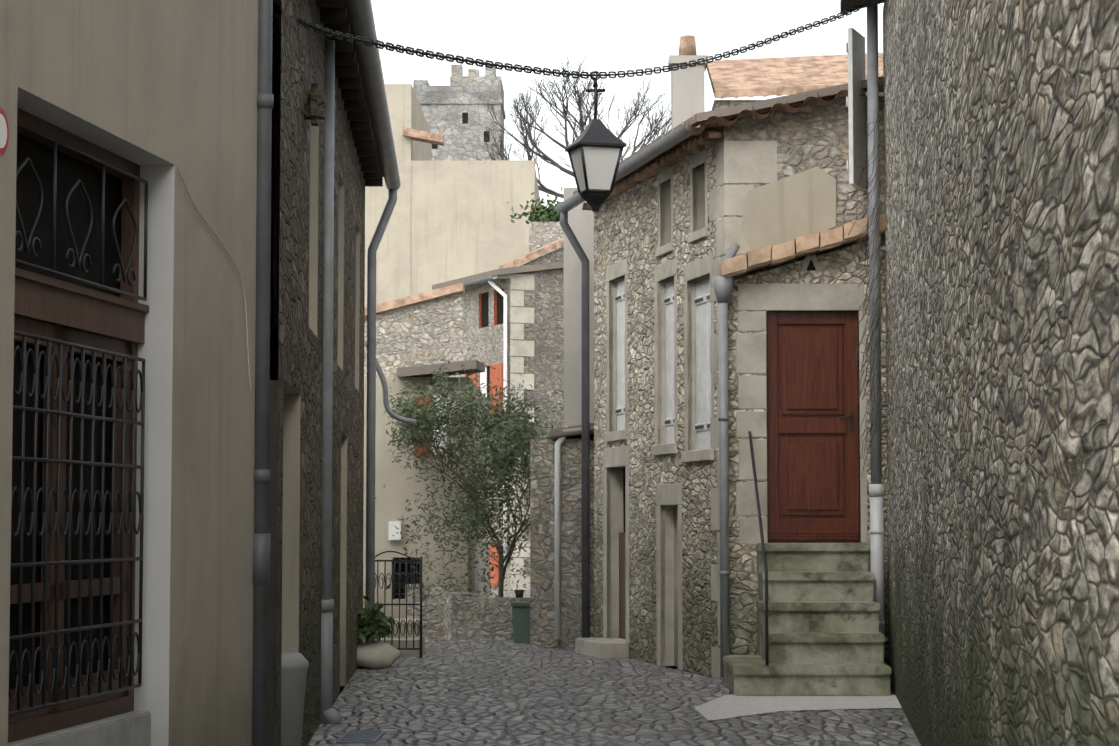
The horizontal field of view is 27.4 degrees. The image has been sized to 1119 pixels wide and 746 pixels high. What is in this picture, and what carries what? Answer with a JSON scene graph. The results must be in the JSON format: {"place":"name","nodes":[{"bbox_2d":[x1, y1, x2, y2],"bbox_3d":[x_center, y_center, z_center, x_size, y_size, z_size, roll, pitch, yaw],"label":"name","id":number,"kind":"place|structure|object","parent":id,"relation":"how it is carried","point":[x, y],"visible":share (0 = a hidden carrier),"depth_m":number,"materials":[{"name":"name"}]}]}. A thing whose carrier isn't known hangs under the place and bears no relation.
{"place":"outdoors","nodes":[
{"label":"outdoors","id":0,"kind":"place"},
{"bbox_2d":[0,0,257,745],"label":"building facade","id":1,"kind":"structure","parent":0,"point":[158,91],"depth_m":10.21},
{"bbox_2d":[8,711,150,745],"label":"window sill","id":2,"kind":"structure","parent":1,"relation":"attached to","point":[132,728],"depth_m":9.52,"materials":[{"name":"grey stone"}]},
{"bbox_2d":[267,0,364,745],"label":"wall stone","id":3,"kind":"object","parent":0,"point":[295,484],"visible":0.79,"depth_m":14.29,"materials":[{"name":"grey stone"}]},
{"bbox_2d":[363,377,468,618],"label":"beige wall","id":4,"kind":"structure","parent":0,"point":[394,494],"depth_m":27.79,"materials":[{"name":"beige paint"}]},
{"bbox_2d":[410,84,431,294],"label":"tall block wall","id":5,"kind":"structure","parent":0,"point":[421,151],"depth_m":65.09,"materials":[{"name":"beige paint"}]},
{"bbox_2d":[468,379,489,596],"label":"block wall","id":6,"kind":"structure","parent":0,"point":[476,570],"depth_m":30.05,"materials":[{"name":"beige stone"}]},
{"bbox_2d":[388,521,400,539],"bbox_3d":[-1.990,1.903,27.730,0.146,0.226,0.080,0,-4,1],"label":"meter box","id":7,"kind":"object","parent":6,"relation":"attached to","point":[392,530],"visible":1,"depth_m":27.69,"materials":[{"name":"white paint"}]},
{"bbox_2d":[393,557,419,598],"bbox_3d":[-1.856,2.480,27.712,0.333,0.503,0.014,0,-4,1],"label":"grille window","id":8,"kind":"structure","parent":6,"relation":"attached to","point":[394,594],"depth_m":27.71,"materials":[{"name":"black metal"}]},
{"bbox_2d":[364,291,462,376],"bbox_3d":[-3.308,1.154,33.848,3.771,4.739,0.001,0,-4,1],"label":"wall stone","id":9,"kind":"object","parent":6,"relation":"on","point":[427,332],"visible":0.09,"depth_m":33.94,"materials":[{"name":"grey stone"}]},
{"bbox_2d":[365,282,464,315],"bbox_3d":[-3.306,-0.780,34.121,3.771,1.084,0.500,0,-4,1],"label":"roof coping","id":10,"kind":"object","parent":9,"relation":"on","point":[418,298],"visible":0.36,"depth_m":33.88,"materials":[{"name":"ceramic"}]},
{"bbox_2d":[414,396,429,455],"bbox_3d":[-1.663,0.641,27.826,0.186,0.735,0.040,0,-4,1],"label":"window","id":11,"kind":"structure","parent":6,"relation":"attached to","point":[426,401],"depth_m":27.80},
{"bbox_2d":[432,396,446,455],"bbox_3d":[-1.460,0.642,27.833,0.180,0.735,0.020,0,-4,1],"label":"white window frame","id":12,"kind":"object","parent":6,"relation":"attached to","point":[441,442],"visible":0.29,"depth_m":27.82,"materials":[{"name":"white paint"}]},
{"bbox_2d":[396,360,484,376],"bbox_3d":[-1.468,-0.036,28.838,0.952,0.330,2.500,0,-4,1],"label":"canopy","id":13,"kind":"object","parent":6,"relation":"on","point":[418,371],"visible":0.86,"depth_m":27.59,"materials":[{"name":"grey concrete"}]},
{"bbox_2d":[535,170,540,221],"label":"block wall","id":14,"kind":"structure","parent":0,"point":[537,195],"depth_m":64.53,"materials":[{"name":"beige paint"}]},
{"bbox_2d":[365,84,410,306],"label":"tall wall","id":15,"kind":"structure","parent":14,"relation":"attached to","point":[393,266],"depth_m":62.26,"materials":[{"name":"beige paint"}]},
{"bbox_2d":[403,127,443,145],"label":"roof tiles","id":16,"kind":"object","parent":14,"relation":"on","point":[425,136],"visible":0.93,"depth_m":62.15,"materials":[{"name":"ceramic"}]},
{"bbox_2d":[410,160,534,295],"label":"wall","id":17,"kind":"structure","parent":14,"relation":"attached to","point":[462,225],"depth_m":62.26,"materials":[{"name":"beige paint"}]},
{"bbox_2d":[529,222,563,261],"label":"stone wall","id":18,"kind":"structure","parent":0,"point":[541,234],"depth_m":52.12,"materials":[{"name":"grey stone"}]},
{"bbox_2d":[507,187,561,223],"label":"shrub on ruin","id":19,"kind":"object","parent":18,"relation":"on","point":[549,214],"visible":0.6,"depth_m":52.34,"materials":[{"name":"green plant"}]},
{"bbox_2d":[530,439,593,647],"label":"annex wall","id":20,"kind":"structure","parent":0,"point":[542,543],"depth_m":24.44,"materials":[{"name":"grey stone"}]},
{"bbox_2d":[461,56,670,197],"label":"bare tree branches","id":21,"kind":"object","parent":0,"point":[579,100],"visible":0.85,"depth_m":80.64,"materials":[{"name":"grey"}]},
{"bbox_2d":[564,188,593,438],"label":"building wall","id":22,"kind":"structure","parent":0,"point":[581,222],"depth_m":25.10,"materials":[{"name":"grey paint"}]},
{"bbox_2d":[306,590,920,745],"bbox_3d":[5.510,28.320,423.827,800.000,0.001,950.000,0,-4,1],"label":"cobblestone street","id":23,"kind":"structure","parent":0,"point":[442,692],"depth_m":16.57,"materials":[{"name":"grey stone"}]},
{"bbox_2d":[270,12,280,379],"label":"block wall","id":24,"kind":"structure","parent":23,"relation":"on","point":[276,79],"depth_m":15.32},
{"bbox_2d":[304,83,325,125],"bbox_3d":[-1.455,-1.595,13.649,0.126,0.240,0.182,0,-4,1],"label":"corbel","id":25,"kind":"object","parent":24,"relation":"attached to","point":[314,103],"visible":1,"depth_m":13.60,"materials":[{"name":"stone"}]},
{"bbox_2d":[321,39,343,723],"bbox_3d":[-1.551,0.059,15.606,0.194,4.692,0.128,0,-4,1],"label":"downpipe","id":26,"kind":"object","parent":24,"relation":"attached to","point":[330,714],"visible":0.69,"depth_m":15.56,"materials":[{"name":"metal"}]},
{"bbox_2d":[316,0,382,186],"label":"rafters","id":27,"kind":"object","parent":24,"relation":"attached to","point":[333,15],"visible":0.58,"depth_m":17.93,"materials":[{"name":"brown wood"}]},
{"bbox_2d":[365,188,396,642],"bbox_3d":[-1.744,0.480,22.471,0.302,4.640,0.088,1,-4,-22],"label":"downpipe","id":28,"kind":"object","parent":24,"relation":"attached to","point":[371,384],"visible":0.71,"depth_m":22.41,"materials":[{"name":"metal"}]},
{"bbox_2d":[365,343,415,424],"bbox_3d":[-1.761,0.107,23.873,0.539,0.866,0.056,0,-4,1],"label":"pipe bend","id":29,"kind":"object","parent":28,"relation":"attached to","point":[392,414],"visible":0.85,"depth_m":23.84,"materials":[{"name":"metal"}]},
{"bbox_2d":[273,4,863,78],"bbox_3d":[0.286,-2.541,16.028,0.422,1.527,7.912,-2,-4,32],"label":"chain","id":30,"kind":"object","parent":24,"relation":"attached to","point":[346,36],"visible":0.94,"depth_m":15.61,"materials":[{"name":"black metal"}]},
{"bbox_2d":[565,71,625,211],"bbox_3d":[0.255,-1.642,16.253,0.347,1.003,0.347,1,-4,-16],"label":"lantern frame","id":31,"kind":"object","parent":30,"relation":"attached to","point":[596,132],"visible":0.81,"depth_m":16.16,"materials":[{"name":"black metal"}]},
{"bbox_2d":[570,146,619,190],"bbox_3d":[0.255,-1.432,16.240,0.294,0.306,0.294,1,-4,-16],"label":"lantern glass","id":32,"kind":"object","parent":31,"relation":"in","point":[600,163],"visible":0.75,"depth_m":16.14,"materials":[{"name":"white glass"}]},
{"bbox_2d":[281,651,308,745],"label":"stone bollard","id":33,"kind":"object","parent":23,"relation":"on","point":[294,667],"visible":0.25,"depth_m":13.05,"materials":[{"name":"grey stone"}]},
{"bbox_2d":[336,730,384,743],"bbox_3d":[-1.244,2.282,14.408,0.240,0.020,0.700,0,-4,1],"label":"drain grate","id":34,"kind":"object","parent":23,"relation":"on","point":[362,737],"visible":1,"depth_m":14.32,"materials":[{"name":"grey metal"}]},
{"bbox_2d":[357,641,400,668],"bbox_3d":[-1.736,2.626,21.303,0.477,0.281,0.732,-1,-4,13],"label":"planter pot","id":35,"kind":"object","parent":23,"relation":"on","point":[376,655],"visible":0.75,"depth_m":21.04,"materials":[{"name":"stone"}]},
{"bbox_2d":[357,584,395,640],"bbox_3d":[-1.771,2.223,21.320,0.532,0.528,0.924,0,-4,1],"label":"potted plant","id":36,"kind":"object","parent":35,"relation":"on","point":[369,629],"visible":0.96,"depth_m":21.18,"materials":[{"name":"green plant"}]},
{"bbox_2d":[363,619,424,655],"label":"stone gate steps","id":37,"kind":"structure","parent":23,"relation":"on","point":[409,645],"depth_m":23.33,"materials":[{"name":"beige stone"}]},
{"bbox_2d":[375,551,422,657],"bbox_3d":[-1.622,2.291,22.730,0.527,1.059,0.028,0,-4,1],"label":"wrought iron gate","id":38,"kind":"object","parent":23,"relation":"on","point":[414,586],"visible":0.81,"depth_m":22.73,"materials":[{"name":"black metal"}]},
{"bbox_2d":[413,64,505,160],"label":"tower ruin","id":39,"kind":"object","parent":23,"relation":"on","point":[443,108],"visible":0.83,"depth_m":95.74,"materials":[{"name":"grey stone"}]},
{"bbox_2d":[432,113,489,148],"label":"tower windows","id":40,"kind":"structure","parent":39,"relation":"in","point":[464,121],"depth_m":95.67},
{"bbox_2d":[405,584,529,639],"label":"low stone wall","id":41,"kind":"structure","parent":23,"relation":"on","point":[457,615],"depth_m":26.01,"materials":[{"name":"grey stone"}]},
{"bbox_2d":[375,348,563,606],"bbox_3d":[-0.940,1.302,26.898,2.983,3.335,3.040,0,-4,1],"label":"olive tree","id":42,"kind":"object","parent":41,"relation":"in","point":[495,450],"depth_m":26.70,"materials":[{"name":"green plant"}]},
{"bbox_2d":[515,590,523,597],"bbox_3d":[-0.457,2.515,26.157,0.102,0.090,0.102,-2,-4,23],"label":"pot","id":43,"kind":"object","parent":41,"relation":"on","point":[519,593],"visible":1,"depth_m":26.12,"materials":[{"name":"brown ceramic"}]},
{"bbox_2d":[463,279,509,590],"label":"front wall","id":44,"kind":"structure","parent":23,"relation":"on","point":[483,321],"depth_m":45.01,"materials":[{"name":"grey"}]},
{"bbox_2d":[426,276,496,291],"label":"gutter","id":45,"kind":"object","parent":44,"relation":"attached to","point":[488,278],"visible":0.39,"depth_m":44.31,"materials":[{"name":"metal"}]},
{"bbox_2d":[480,366,486,396],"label":"white window frame","id":46,"kind":"object","parent":44,"relation":"attached to","point":[483,376],"visible":0.36,"depth_m":45.12,"materials":[{"name":"white paint"}]},
{"bbox_2d":[465,363,502,414],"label":"red shutters","id":47,"kind":"object","parent":44,"relation":"attached to","point":[496,373],"visible":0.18,"depth_m":44.44,"materials":[{"name":"wood"}]},
{"bbox_2d":[465,274,509,287],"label":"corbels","id":48,"kind":"object","parent":44,"relation":"attached to","point":[501,277],"visible":0.15,"depth_m":44.42,"materials":[{"name":"stone"}]},
{"bbox_2d":[490,542,498,585],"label":"shutter","id":49,"kind":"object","parent":44,"relation":"attached to","point":[495,577],"depth_m":44.21,"materials":[{"name":"orange wood"}]},
{"bbox_2d":[488,280,506,564],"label":"white downpipe","id":50,"kind":"object","parent":44,"relation":"attached to","point":[496,287],"visible":0.55,"depth_m":43.93,"materials":[{"name":"white metal"}]},
{"bbox_2d":[511,602,529,643],"bbox_3d":[-0.386,2.771,25.489,0.306,0.450,0.330,0,-4,1],"label":"trash bin","id":51,"kind":"object","parent":23,"relation":"on","point":[521,619],"visible":0.58,"depth_m":25.34,"materials":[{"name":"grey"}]},
{"bbox_2d":[508,274,533,590],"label":"quoins","id":52,"kind":"object","parent":23,"relation":"on","point":[520,314],"visible":0.46,"depth_m":44.00,"materials":[{"name":"stone"}]},
{"bbox_2d":[510,247,563,590],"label":"side wall","id":53,"kind":"structure","parent":23,"relation":"on","point":[544,299],"depth_m":44.26,"materials":[{"name":"grey stone"}]},
{"bbox_2d":[712,100,760,109],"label":"back wall","id":54,"kind":"structure","parent":23,"relation":"on","point":[718,104],"depth_m":23.10,"materials":[{"name":"beige stone"}]},
{"bbox_2d":[707,56,881,98],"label":"roof tiles","id":55,"kind":"object","parent":54,"relation":"on","point":[768,83],"visible":0.1,"depth_m":23.26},
{"bbox_2d":[694,695,901,720],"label":"pavement slab","id":56,"kind":"structure","parent":23,"relation":"on","point":[727,706],"depth_m":16.94,"materials":[{"name":"grey concrete"}]},
{"bbox_2d":[723,543,890,695],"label":"stone steps","id":57,"kind":"structure","parent":56,"relation":"on","point":[826,637],"depth_m":18.39,"materials":[{"name":"grey stone"}]},
{"bbox_2d":[748,431,768,665],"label":"handrail","id":58,"kind":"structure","parent":57,"relation":"on","point":[764,557],"depth_m":18.11,"materials":[{"name":"black metal"}]},
{"bbox_2d":[883,0,1118,745],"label":"wall stone","id":59,"kind":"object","parent":23,"relation":"on","point":[1001,161],"visible":1,"depth_m":8.03,"materials":[{"name":"grey stone"}]},
{"bbox_3d":[-3.941,-1.927,7.146,4.220,7.500,9.300,0,-4,1],"label":"wall","id":60,"kind":"object","parent":23,"relation":"on","visible":0},
{"bbox_2d":[0,107,8,154],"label":"round traffic sign","id":61,"kind":"object","parent":60,"relation":"attached to","point":[4,133],"visible":1,"depth_m":8.23,"materials":[{"name":"white metal"}]},
{"bbox_2d":[8,107,148,742],"bbox_3d":[-2.012,0.221,9.259,0.110,2.420,1.875,-1,-4,8],"label":"window frame","id":62,"kind":"object","parent":60,"relation":"attached to","point":[50,307],"visible":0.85,"depth_m":9.41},
{"bbox_2d":[9,135,121,686],"bbox_3d":[-2.081,0.222,9.269,0.010,2.420,1.875,-1,-4,8],"label":"window glass","id":63,"kind":"object","parent":62,"relation":"in","point":[76,374],"depth_m":9.61,"materials":[{"name":"black glass"}]},
{"bbox_2d":[8,121,147,716],"bbox_3d":[-1.947,0.206,9.251,0.018,2.225,1.711,-1,-4,8],"label":"window grille","id":64,"kind":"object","parent":62,"relation":"attached to","point":[45,528],"depth_m":9.27,"materials":[{"name":"black metal"}]},
{"bbox_2d":[177,165,250,392],"bbox_3d":[-1.618,-0.415,10.817,0.006,0.954,1.235,-1,-4,8],"label":"cable","id":65,"kind":"object","parent":60,"relation":"attached to","point":[236,268],"visible":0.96,"depth_m":11.16,"materials":[{"name":"grey plastic"}]},
{"bbox_2d":[252,0,272,745],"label":"downpipe","id":66,"kind":"object","parent":60,"relation":"attached to","point":[261,556],"visible":0.77,"depth_m":11.52,"materials":[{"name":"grey metal"}]},
{"bbox_2d":[273,0,383,176],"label":"roof","id":67,"kind":"structure","parent":60,"relation":"on","point":[345,3],"depth_m":16.91,"materials":[{"name":"brown wood"}]},
{"bbox_2d":[347,0,400,189],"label":"gutter","id":68,"kind":"object","parent":67,"relation":"attached to","point":[362,17],"visible":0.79,"depth_m":17.49,"materials":[{"name":"metal"}]},
{"bbox_3d":[2.668,0.373,22.053,3.964,4.800,4.319,0,-4,1],"label":"wall","id":69,"kind":"object","parent":23,"relation":"on","visible":0},
{"bbox_2d":[560,211,589,637],"bbox_3d":[0.161,0.565,24.205,0.348,4.590,0.089,2,-4,-28],"label":"downpipe","id":70,"kind":"object","parent":69,"relation":"attached to","point":[574,242],"visible":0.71,"depth_m":24.23,"materials":[{"name":"grey metal"}]},
{"bbox_2d":[619,532,625,638],"bbox_3d":[0.719,2.160,23.238,0.040,1.085,0.800,1,-4,-13],"label":"door","id":71,"kind":"structure","parent":69,"relation":"attached to","point":[622,591],"depth_m":23.48,"materials":[{"name":"wood"}]},
{"bbox_2d":[575,148,714,670],"bbox_3d":[0.782,0.429,21.832,0.360,4.660,4.060,1,-4,-13],"label":"window and door surrounds","id":72,"kind":"object","parent":69,"relation":"attached to","point":[605,647],"visible":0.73,"depth_m":21.61,"materials":[{"name":"grey stone"}]},
{"bbox_2d":[582,122,720,209],"bbox_3d":[0.773,-1.958,22.023,0.200,0.170,4.755,1,-4,-13],"label":"genoise","id":73,"kind":"object","parent":69,"relation":"attached to","point":[684,148],"visible":0.56,"depth_m":21.20,"materials":[{"name":"ceramic"}]},
{"bbox_2d":[616,278,711,449],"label":"window shutters","id":74,"kind":"object","parent":69,"relation":"attached to","point":[703,372],"visible":0.58,"depth_m":21.47,"materials":[{"name":"grey wood"}]},
{"bbox_2d":[615,294,709,428],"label":"shutter hinges","id":75,"kind":"object","parent":74,"relation":"attached to","point":[665,301],"visible":0.67,"depth_m":21.41,"materials":[{"name":"black metal"}]},
{"bbox_2d":[674,505,677,665],"bbox_3d":[1.163,1.977,21.270,0.040,1.500,0.610,1,-4,-13],"label":"door","id":76,"kind":"structure","parent":69,"relation":"attached to","point":[675,585],"depth_m":21.50,"materials":[{"name":"beige paint"}]},
{"bbox_2d":[577,80,883,191],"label":"roof tiles","id":77,"kind":"object","parent":69,"relation":"attached to","point":[753,114],"visible":0.17,"depth_m":19.65,"materials":[{"name":"brown tile"}]},
{"bbox_2d":[555,124,700,213],"bbox_3d":[0.574,-1.900,21.948,0.150,0.115,5.051,1,-4,-13],"label":"gutter","id":78,"kind":"object","parent":77,"relation":"attached to","point":[659,147],"visible":0.77,"depth_m":20.88,"materials":[{"name":"metal"}]},
{"bbox_2d":[668,55,707,127],"bbox_3d":[1.288,-2.625,23.029,0.380,1.056,0.410,0,-4,1],"label":"chimney stack","id":79,"kind":"object","parent":77,"relation":"on","point":[688,92],"visible":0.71,"depth_m":22.86,"materials":[{"name":"grey paint"}]},
{"bbox_2d":[679,35,696,54],"bbox_3d":[1.288,-3.266,23.064,0.190,0.228,0.190,0,-4,1],"label":"chimney pot","id":80,"kind":"object","parent":79,"relation":"on","point":[687,45],"visible":0.66,"depth_m":23.00,"materials":[{"name":"ceramic"}]},
{"bbox_2d":[709,141,776,679],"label":"quoins","id":81,"kind":"object","parent":69,"relation":"attached to","point":[746,161],"visible":0.46,"depth_m":19.69,"materials":[{"name":"stone"}]},
{"bbox_2d":[740,167,835,250],"bbox_3d":[1.956,-1.390,19.648,0.826,0.763,0.001,0,-4,1],"label":"plaster patch","id":82,"kind":"object","parent":69,"relation":"attached to","point":[789,208],"visible":0.87,"depth_m":19.65,"materials":[{"name":"beige paint"}]},
{"bbox_2d":[845,27,866,190],"bbox_3d":[2.514,-2.232,19.473,0.063,1.322,0.450,-1,-4,22],"label":"open shutter","id":83,"kind":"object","parent":69,"relation":"attached to","point":[855,100],"depth_m":19.37,"materials":[{"name":"grey wood"}]},
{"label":"annex door","id":84,"kind":"structure","parent":23,"relation":"on"},
{"bbox_2d":[712,243,739,677],"bbox_3d":[1.418,0.718,19.313,0.273,3.664,0.190,1,-4,-17],"label":"drainpipe","id":85,"kind":"object","parent":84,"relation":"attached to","point":[722,287],"visible":0.81,"depth_m":19.28,"materials":[{"name":"metal"}]},
{"bbox_2d":[736,284,867,543],"bbox_3d":[2.044,0.345,19.445,1.105,2.206,0.105,0,-4,1],"label":"door surround","id":86,"kind":"object","parent":84,"relation":"attached to","point":[751,359],"visible":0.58,"depth_m":19.42,"materials":[{"name":"beige stone"}]},
{"bbox_2d":[718,214,885,277],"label":"roof tiles","id":87,"kind":"object","parent":84,"relation":"on","point":[786,252],"visible":0.73,"depth_m":19.29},
{"bbox_2d":[800,252,821,271],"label":"vent stones","id":88,"kind":"object","parent":84,"relation":"attached to","point":[810,256],"visible":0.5,"depth_m":19.47,"materials":[{"name":"grey stone"}]},
{"bbox_3d":[4.544,-0.795,10.769,6.909,5.700,17.900,0,-4,1],"label":"wall","id":89,"kind":"object","parent":23,"relation":"on","visible":0},
{"bbox_2d":[840,0,883,12],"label":"roof","id":90,"kind":"structure","parent":89,"relation":"on","point":[847,4],"depth_m":19.49,"materials":[{"name":"brown wood"}]},
{"bbox_2d":[866,1,887,483],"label":"downpipe","id":91,"kind":"object","parent":89,"relation":"attached to","point":[873,94],"visible":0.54,"depth_m":19.11,"materials":[{"name":"metal"}]},
{"bbox_2d":[842,115,882,474],"bbox_3d":[2.492,-0.641,18.819,0.332,2.995,0.999,0,-4,1],"label":"dry vine","id":92,"kind":"object","parent":91,"relation":"attached to","point":[879,296],"visible":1,"depth_m":18.68,"materials":[{"name":"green plant"}]},
{"bbox_2d":[869,484,884,655],"bbox_3d":[2.572,1.742,18.911,0.254,1.651,0.123,3,-5,-37],"label":"downpipe","id":93,"kind":"object","parent":89,"relation":"attached to","point":[876,493],"visible":0.48,"depth_m":18.93,"materials":[{"name":"grey plastic"}]},
{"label":"wall block","id":94,"kind":"object","parent":23,"relation":"on","visible":0},
{"bbox_2d":[432,261,563,289],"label":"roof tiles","id":95,"kind":"object","parent":94,"relation":"on","point":[522,269],"visible":0.36,"depth_m":44.25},
{"bbox_2d":[499,238,563,268],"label":"roof verge tiles","id":96,"kind":"object","parent":95,"relation":"on","point":[536,253],"visible":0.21,"depth_m":44.24,"materials":[{"name":"ceramic"}]},
{"bbox_2d":[371,0,883,209],"label":"sky","id":97,"kind":"structure","parent":0,"point":[612,35],"materials":[{"name":"white"}]},
{"bbox_2d":[594,125,724,680],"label":"facade wall","id":98,"kind":"structure","parent":0,"point":[625,224],"depth_m":21.97,"materials":[{"name":"grey stone"}]},
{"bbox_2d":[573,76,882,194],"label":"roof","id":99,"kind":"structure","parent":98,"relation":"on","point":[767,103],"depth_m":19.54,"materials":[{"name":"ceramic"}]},
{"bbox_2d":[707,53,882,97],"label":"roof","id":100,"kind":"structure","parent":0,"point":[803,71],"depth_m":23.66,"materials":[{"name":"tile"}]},
{"bbox_2d":[724,91,884,279],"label":"gable wall","id":101,"kind":"structure","parent":0,"point":[808,136],"depth_m":19.69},
{"bbox_2d":[728,236,888,665],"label":"wall","id":102,"kind":"structure","parent":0,"point":[843,266],"depth_m":19.39,"materials":[{"name":"grey stone"}]},
{"bbox_2d":[806,259,815,270],"bbox_3d":[2.135,-0.967,19.477,0.130,0.198,0.001,0,-4,1],"label":"vent hole","id":103,"kind":"object","parent":102,"relation":"in","point":[810,267],"visible":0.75,"depth_m":19.47,"materials":[{"name":"black"}]},
{"bbox_2d":[766,311,859,542],"bbox_3d":[2.146,0.456,19.474,0.782,1.964,0.092,0,-4,1],"label":"wood door","id":104,"kind":"structure","parent":102,"relation":"in","point":[812,460],"depth_m":19.46,"materials":[{"name":"brown wood"}]},
{"bbox_2d":[840,412,853,432],"bbox_3d":[2.434,0.415,19.432,0.116,0.180,0.053,0,-4,1],"label":"door handle","id":105,"kind":"object","parent":104,"relation":"attached to","point":[851,423],"visible":0.98,"depth_m":19.45,"materials":[{"name":"black metal"}]},
{"bbox_3d":[0.157,1.833,24.695,0.929,2.222,0.490,0,-4,1],"label":"wall","id":106,"kind":"object","parent":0,"visible":0},
{"bbox_2d":[555,426,566,638],"bbox_3d":[0.039,1.694,24.399,0.184,2.262,0.070,0,-4,1],"label":"drainpipe","id":107,"kind":"object","parent":106,"relation":"attached to","point":[559,441],"visible":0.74,"depth_m":24.37,"materials":[{"name":"white metal"}]},
{"bbox_2d":[549,423,593,438],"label":"roof tiles","id":108,"kind":"object","parent":106,"relation":"on","point":[556,433],"visible":0.4,"depth_m":24.41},
{"bbox_2d":[562,426,593,431],"bbox_3d":[0.234,0.608,24.436,0.405,0.090,0.100,0,-4,1],"label":"white gutter","id":109,"kind":"object","parent":108,"relation":"on","point":[573,429],"visible":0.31,"depth_m":24.39,"materials":[{"name":"white metal"}]}
]}

